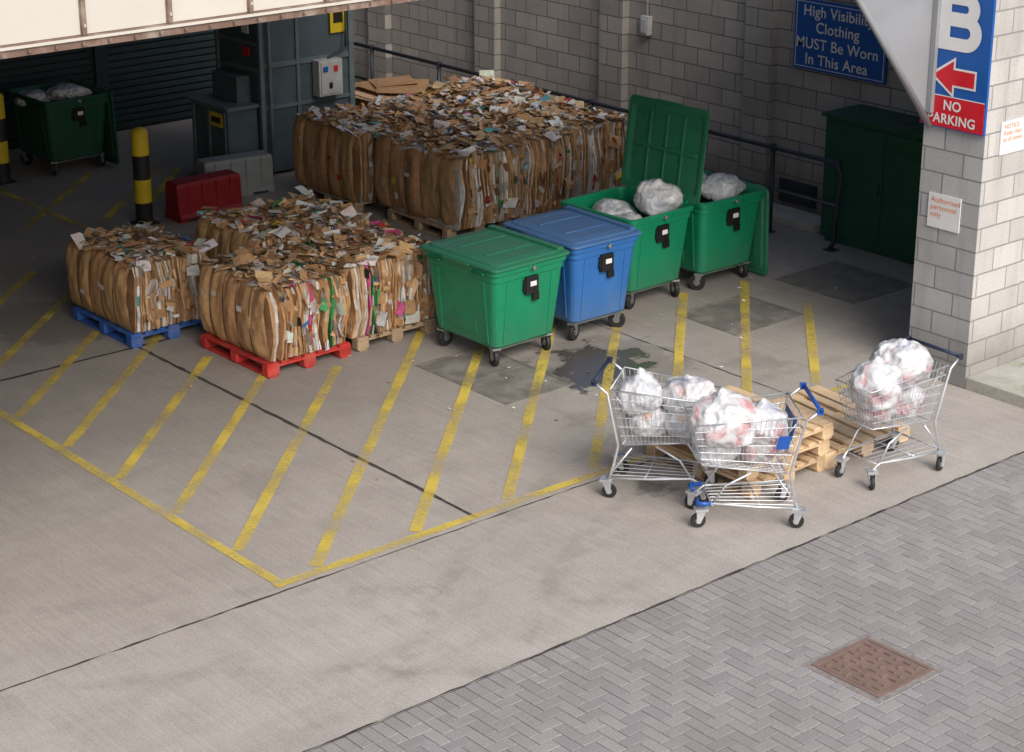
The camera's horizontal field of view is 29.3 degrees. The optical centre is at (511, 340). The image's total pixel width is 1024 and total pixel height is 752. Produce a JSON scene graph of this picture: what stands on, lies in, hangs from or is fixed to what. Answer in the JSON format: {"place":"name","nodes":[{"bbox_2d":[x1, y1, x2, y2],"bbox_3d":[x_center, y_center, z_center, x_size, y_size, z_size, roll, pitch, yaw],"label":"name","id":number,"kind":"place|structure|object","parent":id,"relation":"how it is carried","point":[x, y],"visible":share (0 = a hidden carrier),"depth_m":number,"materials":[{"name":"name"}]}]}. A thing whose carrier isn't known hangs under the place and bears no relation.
{"place":"outdoors","nodes":[
{"label":"outdoors","id":0,"kind":"place"},
{"bbox_2d":[0,118,1023,751],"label":"concrete yard","id":1,"kind":"structure","parent":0,"point":[94,566],"depth_m":16.24,"materials":[{"name":"grey concrete"}]},
{"bbox_2d":[0,93,17,184],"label":"bollard","id":2,"kind":"object","parent":1,"relation":"on","point":[5,176],"visible":1,"depth_m":25.67,"materials":[{"name":"yellow metal"}]},
{"bbox_2d":[5,79,118,174],"bbox_3d":[-6.098,-2.869,26.502,1.074,1.049,1.200,-17,26,-39],"label":"wheeled bin","id":3,"kind":"object","parent":1,"relation":"on","point":[55,132],"visible":0.97,"depth_m":26.19,"materials":[{"name":"green paint"}]},
{"bbox_2d":[15,89,51,105],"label":"plastic bag","id":4,"kind":"object","parent":3,"relation":"in","point":[40,95],"visible":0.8,"depth_m":26.20,"materials":[{"name":"white plastic"}]},
{"bbox_2d":[46,83,92,101],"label":"plastic bag","id":5,"kind":"object","parent":3,"relation":"in","point":[62,91],"visible":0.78,"depth_m":26.26,"materials":[{"name":"white plastic"}]},
{"bbox_2d":[0,29,215,149],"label":"shutter wall","id":6,"kind":"structure","parent":1,"relation":"on","point":[152,81],"depth_m":28.53,"materials":[{"name":"grey metal"}]},
{"bbox_2d":[73,306,204,348],"bbox_3d":[-3.835,-0.236,20.451,1.000,0.144,1.200,-16,25,-38],"label":"wooden pallet","id":7,"kind":"object","parent":1,"relation":"on","point":[110,328],"visible":0.41,"depth_m":20.06,"materials":[{"name":"blue wood"}]},
{"bbox_2d":[66,220,217,333],"bbox_3d":[-3.816,-0.685,20.268,1.102,0.816,1.462,-16,25,-38],"label":"cardboard bale","id":8,"kind":"object","parent":7,"relation":"on","point":[142,277],"visible":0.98,"depth_m":19.92,"materials":[{"name":"cardboard"}]},
{"bbox_2d":[129,127,160,224],"bbox_3d":[-4.501,-2.004,23.847,0.280,1.200,0.280,-16,25,-38],"label":"bollard","id":9,"kind":"object","parent":1,"relation":"on","point":[141,173],"visible":0.98,"depth_m":23.77,"materials":[{"name":"yellow metal"}]},
{"bbox_2d":[165,169,243,223],"bbox_3d":[-3.824,-1.796,24.338,0.920,0.480,0.410,-16,25,-38],"label":"plastic barrier","id":10,"kind":"object","parent":1,"relation":"on","point":[187,198],"visible":0.81,"depth_m":24.15,"materials":[{"name":"red plastic"}]},
{"bbox_2d":[196,150,274,196],"bbox_3d":[-3.564,-2.121,25.224,0.950,0.500,0.410,-12,23,-30],"label":"plastic barrier","id":11,"kind":"object","parent":1,"relation":"on","point":[254,169],"visible":0.64,"depth_m":25.16,"materials":[{"name":"grey plastic"}]},
{"bbox_2d":[187,10,354,171],"bbox_3d":[-3.192,-3.682,26.210,2.010,2.780,1.250,-16,25,-38],"label":"waste compactor","id":12,"kind":"object","parent":1,"relation":"on","point":[271,80],"visible":0.76,"depth_m":25.95,"materials":[{"name":"paint"}]},
{"bbox_2d":[200,332,350,378],"bbox_3d":[-2.371,0.051,19.645,1.000,0.144,1.200,-16,25,-38],"label":"wooden pallet","id":13,"kind":"object","parent":1,"relation":"on","point":[239,355],"visible":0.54,"depth_m":19.30,"materials":[{"name":"red wood"}]},
{"bbox_2d":[197,242,351,361],"bbox_3d":[-2.337,-0.429,19.479,1.122,0.874,1.442,-16,25,-38],"label":"cardboard bale","id":14,"kind":"object","parent":13,"relation":"on","point":[272,304],"visible":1,"depth_m":19.13,"materials":[{"name":"cardboard"}]},
{"bbox_2d":[299,184,387,211],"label":"wooden pallet","id":15,"kind":"object","parent":1,"relation":"on","point":[358,207],"visible":0.25,"depth_m":24.70,"materials":[{"name":"brown wood"}]},
{"bbox_2d":[292,99,426,202],"bbox_3d":[-1.896,-2.447,24.941,1.281,1.004,1.559,-16,25,-38],"label":"cardboard bale","id":16,"kind":"object","parent":15,"relation":"on","point":[334,152],"visible":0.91,"depth_m":24.52,"materials":[{"name":"cardboard"}]},
{"bbox_2d":[345,317,436,351],"bbox_3d":[-1.544,-0.203,20.358,1.000,0.144,1.200,-16,25,-37],"label":"wooden pallet","id":17,"kind":"object","parent":1,"relation":"on","point":[391,334],"visible":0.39,"depth_m":19.92,"materials":[{"name":"brown wood"}]},
{"bbox_2d":[281,220,434,338],"bbox_3d":[-1.544,-0.643,20.160,1.248,0.924,1.368,-16,25,-38],"label":"cardboard bale","id":18,"kind":"object","parent":17,"relation":"on","point":[387,274],"visible":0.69,"depth_m":19.81,"materials":[{"name":"cardboard"}]},
{"bbox_2d":[355,75,428,106],"bbox_3d":[-1.737,-3.183,27.565,1.155,0.931,1.406,-16,25,-38],"label":"flattened cardboard stack","id":19,"kind":"object","parent":1,"relation":"on","point":[368,91],"visible":0.26,"depth_m":27.30,"materials":[{"name":"brown cardboard"}]},
{"bbox_2d":[32,218,752,479],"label":"litter","id":20,"kind":"object","parent":1,"relation":"on","point":[457,355],"visible":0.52,"depth_m":19.37,"materials":[{"name":"paper"}]},
{"bbox_2d":[0,167,847,587],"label":"yellow hatch marking","id":21,"kind":"object","parent":1,"relation":"on","point":[262,503],"visible":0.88,"depth_m":17.84,"materials":[{"name":"paint"}]},
{"bbox_2d":[388,208,511,238],"bbox_3d":[-0.765,-1.498,24.002,1.000,0.144,1.200,-15,25,-37],"label":"wooden pallet","id":22,"kind":"object","parent":1,"relation":"on","point":[419,223],"visible":0.4,"depth_m":23.70,"materials":[{"name":"brown wood"}]},
{"bbox_2d":[374,119,529,230],"bbox_3d":[-0.748,-2.059,23.872,1.191,1.000,1.862,-16,25,-38],"label":"cardboard bale","id":23,"kind":"object","parent":22,"relation":"on","point":[446,174],"visible":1,"depth_m":23.45,"materials":[{"name":"cardboard"}]},
{"bbox_2d":[420,224,569,365],"bbox_3d":[-0.165,-0.438,19.582,1.064,1.105,1.200,-17,25,-39],"label":"wheeled bin","id":24,"kind":"object","parent":1,"relation":"on","point":[495,289],"visible":1,"depth_m":19.24,"materials":[{"name":"green plastic"}]},
{"bbox_2d":[415,346,574,404],"bbox_3d":[-0.175,0.337,19.055,0.860,0.016,1.400,-16,25,-38],"label":"concrete patch","id":25,"kind":"object","parent":1,"relation":"on","point":[517,384],"visible":0.96,"depth_m":19.00,"materials":[{"name":"concrete"}]},
{"bbox_2d":[0,321,1023,751],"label":"slab joints","id":26,"kind":"object","parent":1,"relation":"on","point":[422,541],"visible":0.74,"depth_m":16.13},
{"bbox_2d":[512,206,562,219],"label":"wooden pallet","id":27,"kind":"object","parent":1,"relation":"on","point":[540,212],"visible":0.13,"depth_m":24.07,"materials":[{"name":"brown wood"}]},
{"bbox_2d":[449,104,582,213],"bbox_3d":[0.032,-2.285,24.447,1.014,1.090,1.742,-16,25,-38],"label":"cardboard bale","id":28,"kind":"object","parent":27,"relation":"on","point":[552,156],"visible":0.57,"depth_m":24.01,"materials":[{"name":"cardboard"}]},
{"bbox_2d":[503,205,641,339],"bbox_3d":[0.618,-0.688,20.284,0.990,1.105,1.200,-15,25,-37],"label":"wheeled bin","id":29,"kind":"object","parent":1,"relation":"on","point":[594,275],"visible":0.75,"depth_m":19.90,"materials":[{"name":"blue plastic"}]},
{"bbox_2d":[354,42,842,252],"bbox_3d":[0.344,-2.896,26.543,0.140,1.104,10.678,-16,25,-38],"label":"handrail","id":30,"kind":"object","parent":1,"relation":"on","point":[774,147],"visible":0.49,"depth_m":23.56,"materials":[{"name":"metal"}]},
{"bbox_2d":[560,94,709,308],"bbox_3d":[1.282,-1.485,21.119,1.179,2.048,1.200,-17,26,-39],"label":"wheeled bin","id":31,"kind":"object","parent":1,"relation":"on","point":[665,141],"visible":0.56,"depth_m":21.09,"materials":[{"name":"green plastic"}]},
{"bbox_2d":[592,198,638,215],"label":"plastic bag","id":32,"kind":"object","parent":31,"relation":"in","point":[611,206],"visible":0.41,"depth_m":21.10,"materials":[{"name":"white plastic"}]},
{"bbox_2d":[614,212,641,219],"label":"plastic bag","id":33,"kind":"object","parent":31,"relation":"in","point":[631,215],"visible":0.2,"depth_m":20.81,"materials":[{"name":"white plastic"}]},
{"bbox_2d":[633,178,682,215],"bbox_3d":[1.564,-1.539,21.005,0.540,0.400,0.444,2,20,6],"label":"plastic bag","id":34,"kind":"object","parent":31,"relation":"in","point":[654,197],"visible":0.9,"depth_m":20.88,"materials":[{"name":"white plastic"}]},
{"bbox_2d":[353,0,919,214],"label":"bay wall","id":35,"kind":"structure","parent":1,"relation":"on","point":[727,65],"depth_m":25.63,"materials":[{"name":"brick"}]},
{"bbox_2d":[640,0,651,35],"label":"junction box","id":36,"kind":"object","parent":35,"relation":"attached to","point":[646,24],"visible":1,"depth_m":25.68,"materials":[{"name":"grey plastic"}]},
{"bbox_2d":[778,177,816,208],"bbox_3d":[3.540,-1.825,24.359,0.055,0.280,0.600,-16,25,-38],"label":"wall vent","id":37,"kind":"object","parent":35,"relation":"attached to","point":[798,187],"depth_m":24.33,"materials":[{"name":"metal"}]},
{"bbox_2d":[793,0,887,84],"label":"safety notice sign","id":38,"kind":"object","parent":35,"relation":"attached to","point":[837,39],"visible":1,"depth_m":23.31,"materials":[{"name":"blue metal"}]},
{"bbox_3d":[-3.620,-4.816,20.487,15.000,0.650,14.050,-16,25,-38],"label":"roof deck","id":39,"kind":"object","parent":35,"relation":"on","visible":0},
{"bbox_2d":[0,0,417,58],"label":"fascia","id":40,"kind":"structure","parent":39,"relation":"attached to","point":[30,27],"depth_m":12.38,"materials":[{"name":"beige metal"}]},
{"bbox_2d":[591,356,720,501],"bbox_3d":[1.215,0.763,16.309,1.020,1.034,0.637,5,20,15],"label":"shopping trolley","id":41,"kind":"object","parent":1,"relation":"on","point":[621,465],"visible":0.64,"depth_m":16.21,"materials":[{"name":"metal"}]},
{"bbox_2d":[615,367,662,414],"bbox_3d":[1.065,0.405,16.226,0.458,0.373,0.514,1,13,16],"label":"plastic bag","id":42,"kind":"object","parent":41,"relation":"in","point":[641,381],"visible":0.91,"depth_m":16.07,"materials":[{"name":"white plastic"}]},
{"bbox_2d":[624,405,667,435],"bbox_3d":[1.137,0.633,16.280,0.394,0.293,0.386,4,14,15],"label":"plastic bag","id":43,"kind":"object","parent":41,"relation":"in","point":[646,430],"visible":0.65,"depth_m":16.14,"materials":[{"name":"white plastic"}]},
{"bbox_2d":[664,410,691,438],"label":"plastic bag","id":44,"kind":"object","parent":41,"relation":"in","point":[676,424],"visible":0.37,"depth_m":16.08,"materials":[{"name":"white plastic"}]},
{"bbox_2d":[662,374,715,414],"bbox_3d":[1.456,0.449,16.155,0.482,0.352,0.420,0,11,17],"label":"plastic bag","id":45,"kind":"object","parent":41,"relation":"in","point":[690,388],"visible":0.69,"depth_m":16.02,"materials":[{"name":"white plastic"}]},
{"bbox_2d":[680,170,769,289],"bbox_3d":[2.084,-1.224,21.878,1.074,1.049,1.200,-15,25,-37],"label":"wheeled bin","id":46,"kind":"object","parent":1,"relation":"on","point":[726,233],"visible":0.62,"depth_m":21.50,"materials":[{"name":"green plastic"}]},
{"bbox_2d":[701,172,746,200],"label":"plastic bag","id":47,"kind":"object","parent":46,"relation":"in","point":[718,186],"visible":0.92,"depth_m":21.53,"materials":[{"name":"white plastic"}]},
{"bbox_2d":[646,437,824,499],"bbox_3d":[1.940,1.003,16.965,1.000,0.144,1.200,-17,26,-39],"label":"wooden pallet","id":48,"kind":"object","parent":1,"relation":"on","point":[811,461],"visible":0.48,"depth_m":16.68,"materials":[{"name":"brown wood"}]},
{"bbox_2d":[651,432,829,481],"bbox_3d":[1.958,0.852,16.955,1.000,0.144,1.200,-15,24,-36],"label":"wooden pallet","id":49,"kind":"object","parent":48,"relation":"on","point":[816,446],"visible":0.23,"depth_m":16.69,"materials":[{"name":"brown wood"}]},
{"bbox_2d":[689,385,833,466],"bbox_3d":[1.976,0.727,16.871,1.000,0.144,1.200,-17,25,-39],"label":"wooden pallet","id":50,"kind":"object","parent":49,"relation":"on","point":[819,428],"visible":0.17,"depth_m":16.73,"materials":[{"name":"brown wood"}]},
{"bbox_2d":[675,295,804,335],"bbox_3d":[2.415,-0.269,20.760,1.050,0.016,0.900,-16,25,-38],"label":"access cover","id":51,"kind":"object","parent":1,"relation":"on","point":[722,315],"visible":1,"depth_m":20.72,"materials":[{"name":"concrete"}]},
{"bbox_2d":[684,382,823,527],"bbox_3d":[1.912,0.946,15.795,1.020,1.034,0.643,-2,20,-5],"label":"shopping trolley","id":52,"kind":"object","parent":1,"relation":"on","point":[783,493],"visible":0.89,"depth_m":15.69,"materials":[{"name":"metal"}]},
{"bbox_2d":[692,443,741,464],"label":"plastic bag","id":53,"kind":"object","parent":52,"relation":"in","point":[711,456],"visible":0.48,"depth_m":15.64,"materials":[{"name":"white plastic"}]},
{"bbox_2d":[689,387,759,447],"bbox_3d":[1.701,0.599,15.645,0.597,0.485,0.497,-9,13,-3],"label":"plastic bag","id":54,"kind":"object","parent":52,"relation":"in","point":[733,410],"visible":0.91,"depth_m":15.48,"materials":[{"name":"white plastic"}]},
{"bbox_2d":[739,442,783,462],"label":"plastic bag","id":55,"kind":"object","parent":52,"relation":"in","point":[755,451],"visible":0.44,"depth_m":15.62,"materials":[{"name":"white plastic"}]},
{"bbox_2d":[751,398,788,444],"bbox_3d":[2.011,0.643,15.664,0.383,0.363,0.432,-12,23,-30],"label":"plastic bag","id":56,"kind":"object","parent":52,"relation":"in","point":[768,410],"visible":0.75,"depth_m":15.53,"materials":[{"name":"white plastic"}]},
{"bbox_2d":[772,203,820,233],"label":"wall plinth","id":57,"kind":"structure","parent":1,"relation":"on","point":[802,220],"depth_m":23.91,"materials":[{"name":"concrete"}]},
{"bbox_2d":[773,385,909,469],"bbox_3d":[2.767,0.765,17.545,1.000,0.144,1.200,-16,25,-30],"label":"wooden pallet","id":58,"kind":"object","parent":1,"relation":"on","point":[834,414],"visible":0.38,"depth_m":17.37,"materials":[{"name":"brown wood"}]},
{"bbox_2d":[773,261,912,303],"bbox_3d":[3.693,-0.645,21.816,1.050,0.016,1.150,-16,25,-38],"label":"access cover","id":59,"kind":"object","parent":1,"relation":"on","point":[844,282],"visible":1,"depth_m":21.79,"materials":[{"name":"metal"}]},
{"bbox_2d":[820,104,923,264],"bbox_3d":[4.489,-1.766,22.673,0.695,1.540,1.900,-16,25,-38],"label":"utility cabinet","id":60,"kind":"object","parent":1,"relation":"on","point":[876,151],"visible":0.64,"depth_m":22.59,"materials":[{"name":"green metal"}]},
{"bbox_2d":[834,335,962,489],"bbox_3d":[3.235,0.630,16.683,1.020,1.034,0.642,-15,24,-36],"label":"shopping trolley","id":61,"kind":"object","parent":1,"relation":"on","point":[891,444],"visible":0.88,"depth_m":16.59,"materials":[{"name":"metal"}]},
{"bbox_2d":[849,355,902,410],"bbox_3d":[3.049,0.339,16.394,0.477,0.450,0.478,-2,20,-6],"label":"plastic bag","id":62,"kind":"object","parent":61,"relation":"in","point":[878,372],"visible":0.93,"depth_m":16.25,"materials":[{"name":"white plastic"}]},
{"bbox_2d":[856,404,896,421],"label":"plastic bag","id":63,"kind":"object","parent":61,"relation":"in","point":[882,412],"visible":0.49,"depth_m":16.41,"materials":[{"name":"white plastic"}]},
{"bbox_2d":[869,338,933,388],"bbox_3d":[3.285,0.172,16.612,0.522,0.402,0.511,-15,28,-35],"label":"plastic bag","id":64,"kind":"object","parent":61,"relation":"in","point":[911,358],"visible":0.75,"depth_m":16.45,"materials":[{"name":"white plastic"}]},
{"bbox_2d":[892,383,927,417],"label":"plastic bag","id":65,"kind":"object","parent":61,"relation":"in","point":[910,397],"visible":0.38,"depth_m":16.55,"materials":[{"name":"white plastic"}]},
{"bbox_2d":[909,0,1023,388],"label":"pillar","id":66,"kind":"structure","parent":1,"relation":"on","point":[965,290],"depth_m":18.43,"materials":[{"name":"brick"}]},
{"bbox_2d":[855,0,941,126],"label":"knee brace","id":67,"kind":"object","parent":66,"relation":"attached to","point":[906,33],"visible":1,"depth_m":17.82,"materials":[{"name":"grey metal"}]},
{"bbox_2d":[927,191,961,233],"bbox_3d":[4.053,-1.199,18.405,0.015,0.330,0.370,-16,25,-38],"label":"personnel notice","id":68,"kind":"object","parent":66,"relation":"attached to","point":[944,212],"visible":1,"depth_m":18.40,"materials":[{"name":"white plastic"}]},
{"bbox_2d":[919,0,996,136],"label":"bay letter sign","id":69,"kind":"object","parent":66,"relation":"attached to","point":[965,47],"visible":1,"depth_m":17.82,"materials":[{"name":"blue metal"}]},
{"bbox_2d":[999,117,1023,155],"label":"notice sign","id":70,"kind":"object","parent":66,"relation":"attached to","point":[1011,136],"depth_m":18.11,"materials":[{"name":"white plastic"}]},
{"bbox_2d":[965,357,1023,408],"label":"kerbed footway","id":71,"kind":"structure","parent":1,"relation":"on","point":[1004,382],"depth_m":18.57,"materials":[{"name":"concrete"}]},
{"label":"wooden pallet","id":72,"kind":"object","parent":1,"relation":"on","visible":0},
{"bbox_2d":[195,185,372,264],"bbox_3d":[-2.416,-1.006,21.113,1.608,0.935,1.410,-16,25,-38],"label":"cardboard bale","id":73,"kind":"object","parent":72,"relation":"on","point":[258,223],"visible":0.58,"depth_m":20.89,"materials":[{"name":"cardboard"}]},
{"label":"wooden pallet","id":74,"kind":"object","parent":1,"relation":"on","visible":0},
{"bbox_2d":[504,94,627,194],"bbox_3d":[0.700,-2.473,25.013,1.011,1.118,1.694,-16,25,-38],"label":"cardboard bale","id":75,"kind":"object","parent":74,"relation":"on","point":[603,134],"visible":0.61,"depth_m":24.52,"materials":[{"name":"cardboard"}]},
{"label":"wooden pallet","id":76,"kind":"object","parent":1,"relation":"on","visible":0},
{"bbox_2d":[374,91,495,128],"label":"cardboard bale","id":77,"kind":"object","parent":76,"relation":"on","point":[441,106],"visible":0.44,"depth_m":25.32,"materials":[{"name":"cardboard"}]},
{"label":"wooden pallet","id":78,"kind":"object","parent":1,"relation":"on","visible":0},
{"bbox_2d":[425,70,550,114],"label":"cardboard bale","id":79,"kind":"object","parent":78,"relation":"on","point":[488,86],"visible":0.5,"depth_m":25.96,"materials":[{"name":"cardboard"}]},
{"bbox_2d":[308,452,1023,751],"bbox_3d":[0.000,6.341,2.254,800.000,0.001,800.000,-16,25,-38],"label":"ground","id":80,"kind":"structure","parent":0,"point":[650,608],"depth_m":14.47,"materials":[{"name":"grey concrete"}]},
{"bbox_2d":[1013,245,1023,359],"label":"front wall","id":81,"kind":"structure","parent":80,"relation":"on","point":[1019,345],"depth_m":19.05,"materials":[{"name":"brick"}]},
{"bbox_2d":[310,453,1023,751],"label":"block paving","id":82,"kind":"structure","parent":0,"point":[935,577],"depth_m":13.67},
{"bbox_2d":[801,634,944,703],"bbox_3d":[2.502,2.270,13.603,0.700,0.029,0.700,-16,25,-38],"label":"manhole cover","id":83,"kind":"object","parent":82,"relation":"on","point":[873,668],"visible":1,"depth_m":13.58,"materials":[{"name":"metal"}]}
]}

